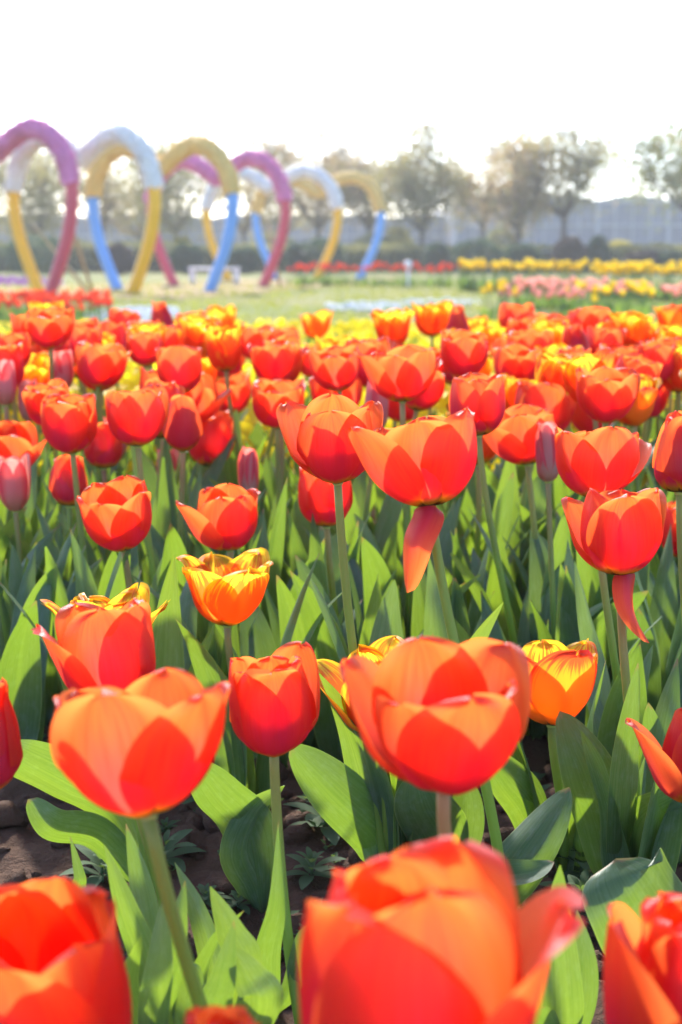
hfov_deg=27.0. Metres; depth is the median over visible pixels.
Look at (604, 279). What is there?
pink tulip
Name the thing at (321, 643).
tulip plant
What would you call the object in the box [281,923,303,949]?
weed
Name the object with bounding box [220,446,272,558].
tulip
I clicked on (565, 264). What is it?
yellow tulip
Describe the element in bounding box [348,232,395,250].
shrub
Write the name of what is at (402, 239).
shrub
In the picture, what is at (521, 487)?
tulip
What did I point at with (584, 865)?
weed
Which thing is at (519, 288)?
salmon tulip
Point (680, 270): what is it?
golden tulip
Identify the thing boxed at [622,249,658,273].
shrub
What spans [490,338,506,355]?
tulip
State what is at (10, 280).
purple pansies
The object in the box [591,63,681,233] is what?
tree
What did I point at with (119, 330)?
tulip
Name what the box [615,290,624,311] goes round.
lemon tulip
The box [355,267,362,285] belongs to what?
crimson tulip
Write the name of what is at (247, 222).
tree
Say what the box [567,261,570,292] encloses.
yellow tulip
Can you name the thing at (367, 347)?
tulip
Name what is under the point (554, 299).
pink tulip
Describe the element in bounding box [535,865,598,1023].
tulip plant
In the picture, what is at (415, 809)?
tulip plant
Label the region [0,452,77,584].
tulip
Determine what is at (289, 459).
tulip
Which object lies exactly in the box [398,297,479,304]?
lilac pansies
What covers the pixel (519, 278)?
pink tulip
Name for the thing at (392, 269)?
crimson tulip
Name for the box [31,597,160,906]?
tulip
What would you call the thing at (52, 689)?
tulip plant
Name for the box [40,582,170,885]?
tulip
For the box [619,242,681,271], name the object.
hedge
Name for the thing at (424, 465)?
tulip
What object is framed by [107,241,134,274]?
shrub
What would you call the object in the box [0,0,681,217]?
sky
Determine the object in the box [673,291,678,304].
pink tulip
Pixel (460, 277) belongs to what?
yellow tulip
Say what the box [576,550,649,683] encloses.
tulip plant
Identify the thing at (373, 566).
tulip plant
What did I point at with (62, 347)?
tulip
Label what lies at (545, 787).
weed
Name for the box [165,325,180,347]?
tulip
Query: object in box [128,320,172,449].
tulip
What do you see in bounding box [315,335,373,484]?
tulip
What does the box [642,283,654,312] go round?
pink tulip
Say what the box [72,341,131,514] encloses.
tulip
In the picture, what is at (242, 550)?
tulip plant
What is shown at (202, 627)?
tulip plant
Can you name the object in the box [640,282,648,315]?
lemon tulip
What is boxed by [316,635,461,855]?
tulip
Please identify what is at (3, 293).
red tulip
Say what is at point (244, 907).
weed
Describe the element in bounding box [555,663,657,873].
tulip plant
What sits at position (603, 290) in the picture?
lemon tulip
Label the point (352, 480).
tulip
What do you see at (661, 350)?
tulip
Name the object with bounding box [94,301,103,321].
red tulip
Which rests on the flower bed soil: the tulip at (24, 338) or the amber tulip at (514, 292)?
the tulip at (24, 338)
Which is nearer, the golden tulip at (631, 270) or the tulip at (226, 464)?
the tulip at (226, 464)
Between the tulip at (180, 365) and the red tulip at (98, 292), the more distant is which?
the red tulip at (98, 292)
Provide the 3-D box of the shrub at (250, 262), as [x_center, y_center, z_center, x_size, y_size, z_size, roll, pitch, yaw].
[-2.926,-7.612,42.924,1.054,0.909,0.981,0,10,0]
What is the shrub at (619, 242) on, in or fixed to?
on the lawn at (154, 277)
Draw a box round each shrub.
[0,233,72,274]
[46,236,90,248]
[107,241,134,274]
[169,236,192,263]
[169,241,204,273]
[227,245,260,273]
[245,230,296,250]
[284,242,308,273]
[300,237,347,273]
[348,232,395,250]
[386,226,412,250]
[423,241,450,273]
[449,236,503,273]
[483,226,514,251]
[501,242,541,273]
[549,235,588,273]
[585,234,611,272]
[602,239,636,262]
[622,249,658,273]
[657,250,681,273]
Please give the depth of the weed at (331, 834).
1.16 m
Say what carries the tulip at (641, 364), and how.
on the flower bed soil
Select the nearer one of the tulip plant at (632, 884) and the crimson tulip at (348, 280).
the tulip plant at (632, 884)
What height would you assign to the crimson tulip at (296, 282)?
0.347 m
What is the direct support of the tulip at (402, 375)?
on the flower bed soil
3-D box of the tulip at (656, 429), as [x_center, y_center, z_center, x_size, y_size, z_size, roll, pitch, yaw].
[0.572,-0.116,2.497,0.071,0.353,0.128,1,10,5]
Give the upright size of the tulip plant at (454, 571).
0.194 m
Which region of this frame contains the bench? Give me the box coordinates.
[189,267,239,284]
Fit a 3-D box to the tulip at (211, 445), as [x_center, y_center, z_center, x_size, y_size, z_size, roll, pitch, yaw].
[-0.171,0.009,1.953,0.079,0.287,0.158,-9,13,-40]
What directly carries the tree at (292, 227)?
on the lawn at (154, 277)
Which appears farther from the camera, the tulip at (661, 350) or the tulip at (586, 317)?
the tulip at (586, 317)
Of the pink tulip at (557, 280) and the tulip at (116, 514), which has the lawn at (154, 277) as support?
the pink tulip at (557, 280)
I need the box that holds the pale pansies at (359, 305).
[324,300,402,312]
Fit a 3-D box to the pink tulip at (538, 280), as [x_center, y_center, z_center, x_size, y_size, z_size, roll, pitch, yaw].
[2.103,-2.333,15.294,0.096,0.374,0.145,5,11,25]
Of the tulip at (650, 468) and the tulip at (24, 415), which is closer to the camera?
the tulip at (24, 415)
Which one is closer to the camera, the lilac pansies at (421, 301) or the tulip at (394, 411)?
the tulip at (394, 411)
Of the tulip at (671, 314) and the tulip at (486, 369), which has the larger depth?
the tulip at (671, 314)
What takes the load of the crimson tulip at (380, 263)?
on the lawn at (154, 277)
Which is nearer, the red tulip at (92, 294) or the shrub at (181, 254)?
the red tulip at (92, 294)
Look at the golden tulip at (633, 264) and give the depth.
19.18 m
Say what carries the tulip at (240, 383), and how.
on the flower bed soil
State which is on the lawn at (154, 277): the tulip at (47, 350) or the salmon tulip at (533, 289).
the salmon tulip at (533, 289)
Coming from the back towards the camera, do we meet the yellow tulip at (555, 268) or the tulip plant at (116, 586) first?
the yellow tulip at (555, 268)
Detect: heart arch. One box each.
[0,116,93,295]
[4,123,164,294]
[84,135,241,291]
[143,149,292,286]
[201,164,343,281]
[250,171,385,279]
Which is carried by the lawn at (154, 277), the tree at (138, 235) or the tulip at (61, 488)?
the tree at (138, 235)
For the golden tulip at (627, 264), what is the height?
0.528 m
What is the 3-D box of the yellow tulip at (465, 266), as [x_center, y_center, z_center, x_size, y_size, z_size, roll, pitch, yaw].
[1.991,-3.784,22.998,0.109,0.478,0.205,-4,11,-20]
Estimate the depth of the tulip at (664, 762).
0.88 m
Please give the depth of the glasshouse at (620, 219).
83.57 m
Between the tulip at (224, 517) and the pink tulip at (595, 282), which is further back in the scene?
the pink tulip at (595, 282)
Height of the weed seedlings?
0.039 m
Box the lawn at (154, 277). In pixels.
[0,271,680,328]
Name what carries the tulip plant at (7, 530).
on the flower bed soil
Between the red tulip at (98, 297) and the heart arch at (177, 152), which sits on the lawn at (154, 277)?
the red tulip at (98, 297)
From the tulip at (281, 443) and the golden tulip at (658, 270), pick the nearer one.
the tulip at (281, 443)
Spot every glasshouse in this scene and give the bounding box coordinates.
[0,214,445,260]
[432,195,681,251]
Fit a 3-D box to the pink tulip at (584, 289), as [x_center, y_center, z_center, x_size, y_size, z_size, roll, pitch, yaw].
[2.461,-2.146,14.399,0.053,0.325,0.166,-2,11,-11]
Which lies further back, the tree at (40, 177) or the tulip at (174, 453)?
the tree at (40, 177)
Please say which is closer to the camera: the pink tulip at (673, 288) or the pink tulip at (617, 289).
the pink tulip at (673, 288)
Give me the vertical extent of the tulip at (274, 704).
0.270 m
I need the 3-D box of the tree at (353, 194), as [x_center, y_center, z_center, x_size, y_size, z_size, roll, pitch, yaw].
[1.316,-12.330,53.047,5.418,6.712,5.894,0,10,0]
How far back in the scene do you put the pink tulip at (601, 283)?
14.61 m
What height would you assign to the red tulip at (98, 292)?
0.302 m
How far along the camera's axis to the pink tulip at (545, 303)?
15.23 m
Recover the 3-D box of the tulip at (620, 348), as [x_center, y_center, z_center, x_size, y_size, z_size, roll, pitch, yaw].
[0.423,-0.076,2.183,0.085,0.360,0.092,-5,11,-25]
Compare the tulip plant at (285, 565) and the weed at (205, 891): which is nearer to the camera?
the weed at (205, 891)
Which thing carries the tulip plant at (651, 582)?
on the flower bed soil
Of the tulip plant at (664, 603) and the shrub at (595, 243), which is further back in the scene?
the shrub at (595, 243)
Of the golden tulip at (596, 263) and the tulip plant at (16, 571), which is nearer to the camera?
the tulip plant at (16, 571)
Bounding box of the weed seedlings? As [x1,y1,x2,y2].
[102,758,681,920]
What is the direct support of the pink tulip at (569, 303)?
on the lawn at (154, 277)
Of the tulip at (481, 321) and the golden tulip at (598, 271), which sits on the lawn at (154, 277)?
the golden tulip at (598, 271)
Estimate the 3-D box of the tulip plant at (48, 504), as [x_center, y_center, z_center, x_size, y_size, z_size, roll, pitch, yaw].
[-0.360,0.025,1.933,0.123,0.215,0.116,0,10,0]
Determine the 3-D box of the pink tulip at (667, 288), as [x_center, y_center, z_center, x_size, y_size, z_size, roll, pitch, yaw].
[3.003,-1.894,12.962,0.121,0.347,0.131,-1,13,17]
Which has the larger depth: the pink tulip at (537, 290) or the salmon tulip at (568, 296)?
the pink tulip at (537, 290)
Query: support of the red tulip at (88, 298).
on the lawn at (154, 277)
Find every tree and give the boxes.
[0,103,118,248]
[0,152,28,243]
[5,85,160,240]
[48,118,200,240]
[103,91,247,246]
[163,93,313,243]
[218,127,346,242]
[242,94,358,241]
[310,88,446,233]
[345,89,485,270]
[421,104,548,239]
[443,115,567,244]
[475,88,637,238]
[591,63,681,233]
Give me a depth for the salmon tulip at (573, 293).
11.76 m
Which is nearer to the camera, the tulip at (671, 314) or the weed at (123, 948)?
the weed at (123, 948)
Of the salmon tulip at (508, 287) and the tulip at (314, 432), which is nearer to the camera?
the tulip at (314, 432)
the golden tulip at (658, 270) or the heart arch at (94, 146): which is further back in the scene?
the heart arch at (94, 146)
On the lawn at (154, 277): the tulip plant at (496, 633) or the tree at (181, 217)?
the tree at (181, 217)
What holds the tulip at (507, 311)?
on the flower bed soil
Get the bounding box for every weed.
[59,844,128,886]
[120,944,125,956]
[158,817,179,832]
[161,829,205,871]
[184,797,194,803]
[196,883,223,907]
[220,890,249,914]
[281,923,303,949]
[283,800,339,844]
[286,847,345,889]
[519,889,547,907]
[539,869,591,926]
[540,783,551,790]
[553,847,593,885]
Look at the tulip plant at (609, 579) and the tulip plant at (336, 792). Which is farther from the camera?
the tulip plant at (609, 579)
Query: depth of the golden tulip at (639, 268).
18.93 m
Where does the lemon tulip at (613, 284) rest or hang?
on the lawn at (154, 277)
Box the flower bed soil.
[0,503,681,1023]
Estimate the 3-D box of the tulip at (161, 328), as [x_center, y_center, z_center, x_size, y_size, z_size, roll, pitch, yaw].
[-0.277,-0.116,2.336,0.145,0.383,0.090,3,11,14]
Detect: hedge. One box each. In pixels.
[0,239,169,271]
[168,242,424,271]
[425,243,623,271]
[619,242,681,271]
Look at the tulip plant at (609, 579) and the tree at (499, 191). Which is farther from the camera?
the tree at (499, 191)
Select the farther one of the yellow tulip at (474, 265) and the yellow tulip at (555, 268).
the yellow tulip at (474, 265)
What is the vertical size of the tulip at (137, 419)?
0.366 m
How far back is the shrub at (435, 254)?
43.71 m
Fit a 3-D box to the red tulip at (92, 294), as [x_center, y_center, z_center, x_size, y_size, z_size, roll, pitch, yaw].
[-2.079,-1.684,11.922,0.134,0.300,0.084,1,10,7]
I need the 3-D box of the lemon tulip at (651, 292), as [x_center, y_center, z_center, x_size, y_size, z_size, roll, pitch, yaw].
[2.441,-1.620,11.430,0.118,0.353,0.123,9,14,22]
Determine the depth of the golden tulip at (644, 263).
18.81 m
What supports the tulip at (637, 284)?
on the lawn at (154, 277)
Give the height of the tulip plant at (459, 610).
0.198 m
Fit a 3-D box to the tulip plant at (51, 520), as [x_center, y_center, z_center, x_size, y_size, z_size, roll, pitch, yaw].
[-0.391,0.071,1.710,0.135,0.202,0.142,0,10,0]
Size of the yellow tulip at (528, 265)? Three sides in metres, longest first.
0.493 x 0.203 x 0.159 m
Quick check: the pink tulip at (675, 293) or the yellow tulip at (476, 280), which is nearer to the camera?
the pink tulip at (675, 293)
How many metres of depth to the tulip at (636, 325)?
2.27 m
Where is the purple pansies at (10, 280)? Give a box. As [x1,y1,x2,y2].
[0,275,63,285]
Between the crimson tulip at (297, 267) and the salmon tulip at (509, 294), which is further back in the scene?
the crimson tulip at (297, 267)
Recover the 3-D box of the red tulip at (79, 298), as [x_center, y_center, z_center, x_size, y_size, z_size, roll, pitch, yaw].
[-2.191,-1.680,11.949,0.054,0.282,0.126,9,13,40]
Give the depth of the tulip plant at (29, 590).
1.45 m
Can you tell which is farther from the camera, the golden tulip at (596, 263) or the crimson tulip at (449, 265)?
the crimson tulip at (449, 265)
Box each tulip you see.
[0,291,10,321]
[0,295,7,321]
[0,332,31,422]
[0,343,24,524]
[0,359,84,545]
[0,378,97,581]
[0,404,1,420]
[0,419,46,582]
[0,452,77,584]
[0,677,22,788]
[0,877,131,1023]
[1,295,7,320]
[2,313,34,412]
[3,299,9,331]
[4,302,10,328]
[5,291,12,312]
[7,297,15,321]
[9,332,42,353]
[15,291,23,314]
[15,301,20,315]
[17,343,36,410]
[17,351,67,497]
[18,379,64,455]
[22,291,28,314]
[24,307,74,488]
[29,300,63,309]
[29,454,87,590]
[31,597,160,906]
[37,349,109,493]
[38,347,52,479]
[39,344,87,477]
[40,393,139,595]
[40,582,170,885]
[50,667,230,1007]
[65,325,131,474]
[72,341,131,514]
[74,317,98,327]
[74,367,82,393]
[75,295,83,320]
[75,358,154,481]
[76,475,214,677]
[79,305,83,318]
[84,421,156,586]
[86,295,90,318]
[87,293,98,317]
[89,296,103,325]
[92,298,96,316]
[92,416,155,482]
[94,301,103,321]
[95,290,102,313]
[99,295,107,320]
[99,299,103,305]
[99,320,153,475]
[102,332,115,418]
[104,299,109,318]
[105,383,197,639]
[109,308,140,476]
[115,372,232,487]
[117,331,161,476]
[126,323,196,470]
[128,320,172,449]
[130,367,235,544]
[131,483,260,679]
[141,379,201,566]
[144,394,266,641]
[148,357,216,478]
[151,301,174,325]
[155,345,210,549]
[156,438,190,472]
[156,448,188,472]
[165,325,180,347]
[176,311,207,326]
[176,328,205,358]
[176,547,319,809]
[179,315,247,453]
[185,1005,259,1023]
[189,409,241,484]
[189,414,267,486]
[197,304,243,417]
[201,322,273,532]
[208,378,304,534]
[216,372,265,464]
[217,354,245,378]
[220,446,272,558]
[228,641,319,1023]
[241,324,287,453]
[245,334,309,497]
[247,343,298,508]
[252,379,309,585]
[260,343,309,484]
[262,455,291,465]
[275,326,310,443]
[276,393,503,862]
[284,345,316,453]
[285,377,366,531]
[292,268,297,285]
[293,265,298,284]
[298,466,396,651]
[298,836,584,1023]
[299,264,304,285]
[299,309,333,346]
[303,269,308,285]
[303,381,402,570]
[307,266,315,285]
[307,345,359,536]
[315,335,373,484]
[316,265,323,285]
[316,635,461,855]
[326,264,333,285]
[335,262,340,286]
[339,636,530,837]
[341,264,346,284]
[343,268,349,285]
[344,337,403,559]
[348,407,504,859]
[349,266,355,285]
[351,473,372,512]
[353,344,461,639]
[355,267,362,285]
[364,266,367,285]
[367,400,419,533]
[368,266,373,284]
[368,307,414,516]
[373,262,379,286]
[377,262,384,286]
[382,263,386,285]
[386,266,391,286]
[388,268,394,286]
[389,341,412,427]
[392,266,397,286]
[397,264,402,286]
[397,370,455,592]
[411,262,416,286]
[411,300,453,415]
[411,329,487,559]
[412,403,560,573]
[421,267,426,286]
[421,346,457,504]
[426,264,435,287]
[437,268,441,287]
[439,263,445,287]
[444,372,505,496]
[445,264,450,287]
[446,305,469,330]
[449,371,563,739]
[450,266,454,287]
[453,352,493,521]
[456,258,462,291]
[456,259,462,290]
[459,262,470,289]
[459,263,467,291]
[460,380,576,601]
[463,263,470,291]
[465,404,573,628]
[467,315,487,328]
[469,261,480,291]
[470,326,506,462]
[471,265,478,288]
[475,264,482,291]
[478,288,491,315]
[479,263,486,287]
[479,282,491,320]
[482,343,541,522]
[484,373,573,528]
[485,286,496,320]
[485,334,525,493]
[488,261,496,292]
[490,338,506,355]
[494,280,500,319]
[495,265,498,291]
[495,290,503,315]
[497,285,502,312]
[498,302,533,334]
[498,456,525,488]
[499,346,590,516]
[500,329,617,476]
[502,261,508,282]
[503,263,513,290]
[505,263,512,283]
[506,285,510,303]
[507,291,511,302]
[507,316,536,334]
[511,639,605,877]
[512,276,521,303]
[512,289,516,303]
[517,279,523,304]
[517,284,521,304]
[520,279,528,305]
[520,347,616,543]
[521,264,525,292]
[521,283,529,305]
[525,280,535,303]
[526,262,530,290]
[528,318,567,344]
[529,421,647,739]
[530,276,540,309]
[531,278,541,309]
[531,286,537,313]
[532,342,581,487]
[534,313,567,321]
[535,352,580,529]
[536,280,544,310]
[536,292,546,313]
[537,289,546,314]
[539,264,547,288]
[539,366,640,575]
[542,284,550,311]
[543,262,545,292]
[543,264,550,292]
[543,278,547,308]
[548,260,554,284]
[549,284,555,313]
[549,290,554,312]
[551,281,555,310]
[553,266,559,291]
[553,278,560,308]
[554,426,652,757]
[556,283,566,311]
[557,287,566,316]
[557,291,561,312]
[558,265,561,288]
[559,280,568,311]
[560,287,574,314]
[561,488,681,871]
[562,321,654,496]
[563,261,566,279]
[563,293,570,314]
[566,286,572,310]
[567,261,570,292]
[568,306,609,333]
[570,277,579,305]
[571,283,587,307]
[571,290,575,302]
[571,403,612,433]
[572,280,579,309]
[572,287,579,310]
[576,282,586,309]
[579,291,584,307]
[582,284,587,307]
[585,278,591,306]
[586,325,656,446]
[587,286,591,307]
[591,295,597,305]
[592,285,598,305]
[593,280,602,304]
[594,260,599,279]
[596,269,600,298]
[596,284,602,307]
[596,318,611,327]
[597,343,643,485]
[598,282,607,305]
[600,269,603,298]
[601,287,610,309]
[602,277,609,302]
[602,286,612,306]
[603,891,681,1023]
[604,281,615,317]
[604,288,615,311]
[607,310,654,480]
[608,264,613,298]
[611,269,616,298]
[613,287,619,312]
[613,288,623,311]
[614,264,623,299]
[614,282,625,304]
[614,354,675,502]
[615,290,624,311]
[618,280,629,312]
[618,374,675,561]
[620,282,639,312]
[621,287,635,310]
[623,262,630,299]
[625,708,681,802]
[627,267,633,299]
[627,281,633,310]
[631,262,635,299]
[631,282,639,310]
[632,268,638,299]
[633,382,671,491]
[634,286,642,312]
[634,360,671,497]
[635,266,641,297]
[635,279,645,305]
[637,338,677,489]
[637,340,654,489]
[638,287,645,313]
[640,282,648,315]
[642,261,647,298]
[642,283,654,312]
[644,265,649,298]
[645,348,681,502]
[645,392,672,488]
[645,407,667,473]
[646,288,654,315]
[647,324,662,341]
[648,261,656,288]
[649,501,679,611]
[650,415,661,468]
[651,266,657,299]
[652,410,681,861]
[653,304,681,414]
[656,266,664,300]
[656,284,666,307]
[656,324,681,410]
[659,269,666,300]
[659,340,681,489]
[660,268,668,300]
[664,285,676,305]
[666,266,669,299]
[668,261,674,300]
[669,265,673,298]
[669,267,679,300]
[671,286,675,303]
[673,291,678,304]
[678,265,681,300]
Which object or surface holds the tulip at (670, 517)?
on the flower bed soil
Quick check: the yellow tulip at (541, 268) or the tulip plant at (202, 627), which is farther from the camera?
the yellow tulip at (541, 268)
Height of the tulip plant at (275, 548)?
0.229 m
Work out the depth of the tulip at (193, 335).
2.37 m
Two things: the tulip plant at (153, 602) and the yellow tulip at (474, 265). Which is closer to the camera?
the tulip plant at (153, 602)
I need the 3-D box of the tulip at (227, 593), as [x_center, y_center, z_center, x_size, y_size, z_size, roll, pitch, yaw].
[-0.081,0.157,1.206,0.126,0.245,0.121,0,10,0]
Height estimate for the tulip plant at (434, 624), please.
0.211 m
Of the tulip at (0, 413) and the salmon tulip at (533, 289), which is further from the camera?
the salmon tulip at (533, 289)
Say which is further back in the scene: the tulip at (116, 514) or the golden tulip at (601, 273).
the golden tulip at (601, 273)
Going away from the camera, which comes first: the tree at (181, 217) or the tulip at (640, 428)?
the tulip at (640, 428)
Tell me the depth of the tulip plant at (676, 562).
1.86 m
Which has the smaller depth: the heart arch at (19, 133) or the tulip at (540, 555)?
the tulip at (540, 555)
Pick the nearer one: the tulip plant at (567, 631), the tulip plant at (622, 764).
the tulip plant at (622, 764)
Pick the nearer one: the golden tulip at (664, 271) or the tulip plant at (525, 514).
the tulip plant at (525, 514)
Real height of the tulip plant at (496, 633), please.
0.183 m
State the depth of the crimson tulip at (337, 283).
26.54 m
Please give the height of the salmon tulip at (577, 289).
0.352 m
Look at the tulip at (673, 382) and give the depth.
1.97 m
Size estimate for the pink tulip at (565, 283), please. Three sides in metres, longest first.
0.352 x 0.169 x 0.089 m
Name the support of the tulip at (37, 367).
on the flower bed soil
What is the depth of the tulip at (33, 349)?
2.65 m
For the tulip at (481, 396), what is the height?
0.386 m
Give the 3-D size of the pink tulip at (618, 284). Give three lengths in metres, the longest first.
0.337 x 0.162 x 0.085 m
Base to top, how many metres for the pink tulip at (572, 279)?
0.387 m
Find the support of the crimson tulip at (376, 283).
on the lawn at (154, 277)
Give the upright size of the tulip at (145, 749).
0.325 m
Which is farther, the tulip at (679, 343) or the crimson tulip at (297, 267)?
the crimson tulip at (297, 267)
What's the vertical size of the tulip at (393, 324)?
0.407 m
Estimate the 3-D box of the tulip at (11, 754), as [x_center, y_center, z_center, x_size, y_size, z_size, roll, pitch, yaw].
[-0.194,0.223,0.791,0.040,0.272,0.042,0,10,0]
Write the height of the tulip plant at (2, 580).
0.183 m
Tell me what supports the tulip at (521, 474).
on the flower bed soil
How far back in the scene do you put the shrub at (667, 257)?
42.19 m
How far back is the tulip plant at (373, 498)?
2.07 m
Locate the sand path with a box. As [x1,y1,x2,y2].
[0,278,394,298]
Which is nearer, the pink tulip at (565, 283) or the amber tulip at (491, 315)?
the amber tulip at (491, 315)
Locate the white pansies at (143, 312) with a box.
[85,304,179,322]
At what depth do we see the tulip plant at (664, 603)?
1.45 m
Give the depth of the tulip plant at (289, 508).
2.02 m
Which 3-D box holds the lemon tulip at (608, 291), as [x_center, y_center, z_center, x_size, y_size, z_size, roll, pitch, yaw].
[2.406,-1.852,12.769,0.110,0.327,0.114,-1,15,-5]
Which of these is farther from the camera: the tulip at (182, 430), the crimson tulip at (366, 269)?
the crimson tulip at (366, 269)
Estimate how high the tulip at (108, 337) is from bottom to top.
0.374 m
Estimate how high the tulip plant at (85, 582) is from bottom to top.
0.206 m
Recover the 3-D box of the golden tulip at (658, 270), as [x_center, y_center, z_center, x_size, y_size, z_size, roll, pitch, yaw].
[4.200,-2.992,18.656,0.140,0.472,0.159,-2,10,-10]
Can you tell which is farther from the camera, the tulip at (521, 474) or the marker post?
the marker post
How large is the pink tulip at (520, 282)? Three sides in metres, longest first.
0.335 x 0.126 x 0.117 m
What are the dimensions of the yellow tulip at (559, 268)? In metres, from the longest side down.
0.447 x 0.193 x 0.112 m
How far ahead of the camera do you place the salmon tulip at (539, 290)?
12.39 m
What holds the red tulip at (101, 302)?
on the lawn at (154, 277)
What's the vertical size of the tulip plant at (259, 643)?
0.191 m
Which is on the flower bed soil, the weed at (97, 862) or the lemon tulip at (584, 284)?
the weed at (97, 862)
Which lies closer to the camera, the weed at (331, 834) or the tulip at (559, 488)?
the weed at (331, 834)
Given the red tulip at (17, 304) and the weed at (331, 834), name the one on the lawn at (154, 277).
the red tulip at (17, 304)
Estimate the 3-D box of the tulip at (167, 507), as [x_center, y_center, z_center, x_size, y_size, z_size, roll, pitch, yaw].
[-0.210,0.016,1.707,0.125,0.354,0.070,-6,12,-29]
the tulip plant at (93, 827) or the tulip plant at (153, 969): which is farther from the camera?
the tulip plant at (93, 827)
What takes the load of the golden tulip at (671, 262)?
on the lawn at (154, 277)
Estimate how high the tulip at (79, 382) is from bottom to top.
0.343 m
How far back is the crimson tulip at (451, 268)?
25.58 m
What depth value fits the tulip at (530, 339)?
2.12 m
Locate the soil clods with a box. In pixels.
[0,721,681,1013]
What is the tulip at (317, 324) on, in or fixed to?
on the flower bed soil
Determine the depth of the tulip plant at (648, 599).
1.66 m
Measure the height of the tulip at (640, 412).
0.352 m
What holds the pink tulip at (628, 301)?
on the lawn at (154, 277)
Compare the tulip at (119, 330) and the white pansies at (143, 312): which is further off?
the white pansies at (143, 312)
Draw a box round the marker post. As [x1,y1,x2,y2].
[404,261,412,288]
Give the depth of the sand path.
25.20 m
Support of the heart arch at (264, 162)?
on the sand path
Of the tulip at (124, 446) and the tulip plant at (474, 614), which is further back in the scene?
the tulip at (124, 446)
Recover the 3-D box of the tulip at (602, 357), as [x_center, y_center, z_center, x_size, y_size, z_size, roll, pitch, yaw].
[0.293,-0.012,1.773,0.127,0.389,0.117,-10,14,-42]
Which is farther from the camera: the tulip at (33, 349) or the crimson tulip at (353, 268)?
the crimson tulip at (353, 268)
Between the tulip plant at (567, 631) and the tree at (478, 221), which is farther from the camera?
the tree at (478, 221)
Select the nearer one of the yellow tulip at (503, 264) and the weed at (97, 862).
the weed at (97, 862)
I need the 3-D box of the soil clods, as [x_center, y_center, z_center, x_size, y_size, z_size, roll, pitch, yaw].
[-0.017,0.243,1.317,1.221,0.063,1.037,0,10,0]
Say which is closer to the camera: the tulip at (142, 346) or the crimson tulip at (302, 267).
the tulip at (142, 346)
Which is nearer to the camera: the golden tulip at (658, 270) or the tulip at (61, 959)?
the tulip at (61, 959)
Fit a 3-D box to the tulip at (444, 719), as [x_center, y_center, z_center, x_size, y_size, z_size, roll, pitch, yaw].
[0.059,0.224,0.636,0.119,0.327,0.070,4,11,23]
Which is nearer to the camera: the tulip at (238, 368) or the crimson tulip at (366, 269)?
the tulip at (238, 368)
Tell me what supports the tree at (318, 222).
on the lawn at (154, 277)
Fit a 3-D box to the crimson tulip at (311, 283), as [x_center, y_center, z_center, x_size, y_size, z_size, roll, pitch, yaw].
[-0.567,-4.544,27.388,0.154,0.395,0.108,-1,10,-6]
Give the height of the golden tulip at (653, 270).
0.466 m
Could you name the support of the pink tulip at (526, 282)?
on the lawn at (154, 277)
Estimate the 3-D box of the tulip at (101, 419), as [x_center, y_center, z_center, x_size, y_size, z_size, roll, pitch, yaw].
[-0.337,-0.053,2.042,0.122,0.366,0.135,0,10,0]
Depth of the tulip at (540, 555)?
1.40 m
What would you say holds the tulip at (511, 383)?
on the flower bed soil
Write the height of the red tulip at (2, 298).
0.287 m
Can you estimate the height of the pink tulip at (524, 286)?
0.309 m
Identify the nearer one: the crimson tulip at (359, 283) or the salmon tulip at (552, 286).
the salmon tulip at (552, 286)
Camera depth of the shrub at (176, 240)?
50.16 m
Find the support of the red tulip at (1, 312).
on the lawn at (154, 277)
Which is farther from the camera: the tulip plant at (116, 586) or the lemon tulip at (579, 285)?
the lemon tulip at (579, 285)
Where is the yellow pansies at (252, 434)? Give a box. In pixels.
[0,318,674,487]
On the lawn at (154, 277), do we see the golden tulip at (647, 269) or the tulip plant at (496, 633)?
the golden tulip at (647, 269)
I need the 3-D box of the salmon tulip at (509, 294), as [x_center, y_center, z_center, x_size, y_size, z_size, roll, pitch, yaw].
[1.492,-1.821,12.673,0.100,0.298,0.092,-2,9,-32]
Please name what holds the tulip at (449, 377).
on the flower bed soil
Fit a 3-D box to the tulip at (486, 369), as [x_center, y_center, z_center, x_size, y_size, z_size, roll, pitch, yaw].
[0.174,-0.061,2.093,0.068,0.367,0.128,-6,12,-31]
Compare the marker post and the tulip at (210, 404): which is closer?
the tulip at (210, 404)
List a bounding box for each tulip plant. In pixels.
[0,507,26,564]
[0,518,69,575]
[0,523,75,651]
[0,527,56,660]
[0,545,102,725]
[0,549,130,690]
[0,559,6,647]
[0,582,52,740]
[6,460,49,570]
[9,549,56,656]
[14,739,154,888]
[25,447,56,523]
[31,503,66,583]
[41,451,118,513]
[41,477,104,572]
[44,529,141,692]
[57,512,146,589]
[70,824,187,1023]
[149,557,197,627]
[172,863,283,1023]
[174,471,192,493]
[177,488,260,551]
[188,477,287,646]
[191,503,261,643]
[191,763,284,912]
[211,486,297,554]
[215,592,341,768]
[237,538,324,613]
[257,820,302,1012]
[265,575,362,748]
[271,462,291,512]
[282,544,349,576]
[287,509,370,572]
[289,555,421,762]
[289,744,396,861]
[307,573,403,662]
[330,522,401,608]
[346,537,465,639]
[348,563,480,650]
[369,483,379,511]
[394,781,484,845]
[411,578,494,637]
[422,546,488,636]
[423,557,521,645]
[443,488,475,546]
[449,514,519,613]
[454,591,612,746]
[466,473,520,510]
[471,529,523,642]
[483,519,576,591]
[490,460,554,540]
[490,756,546,828]
[502,787,571,907]
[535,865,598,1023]
[554,511,560,535]
[555,539,661,724]
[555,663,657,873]
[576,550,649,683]
[582,848,681,953]
[607,574,613,603]
[620,488,662,562]
[626,572,681,710]
[628,788,681,857]
[635,524,681,707]
[645,481,677,576]
[647,553,659,609]
[648,568,681,707]
[661,545,677,574]
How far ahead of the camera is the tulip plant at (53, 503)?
1.80 m

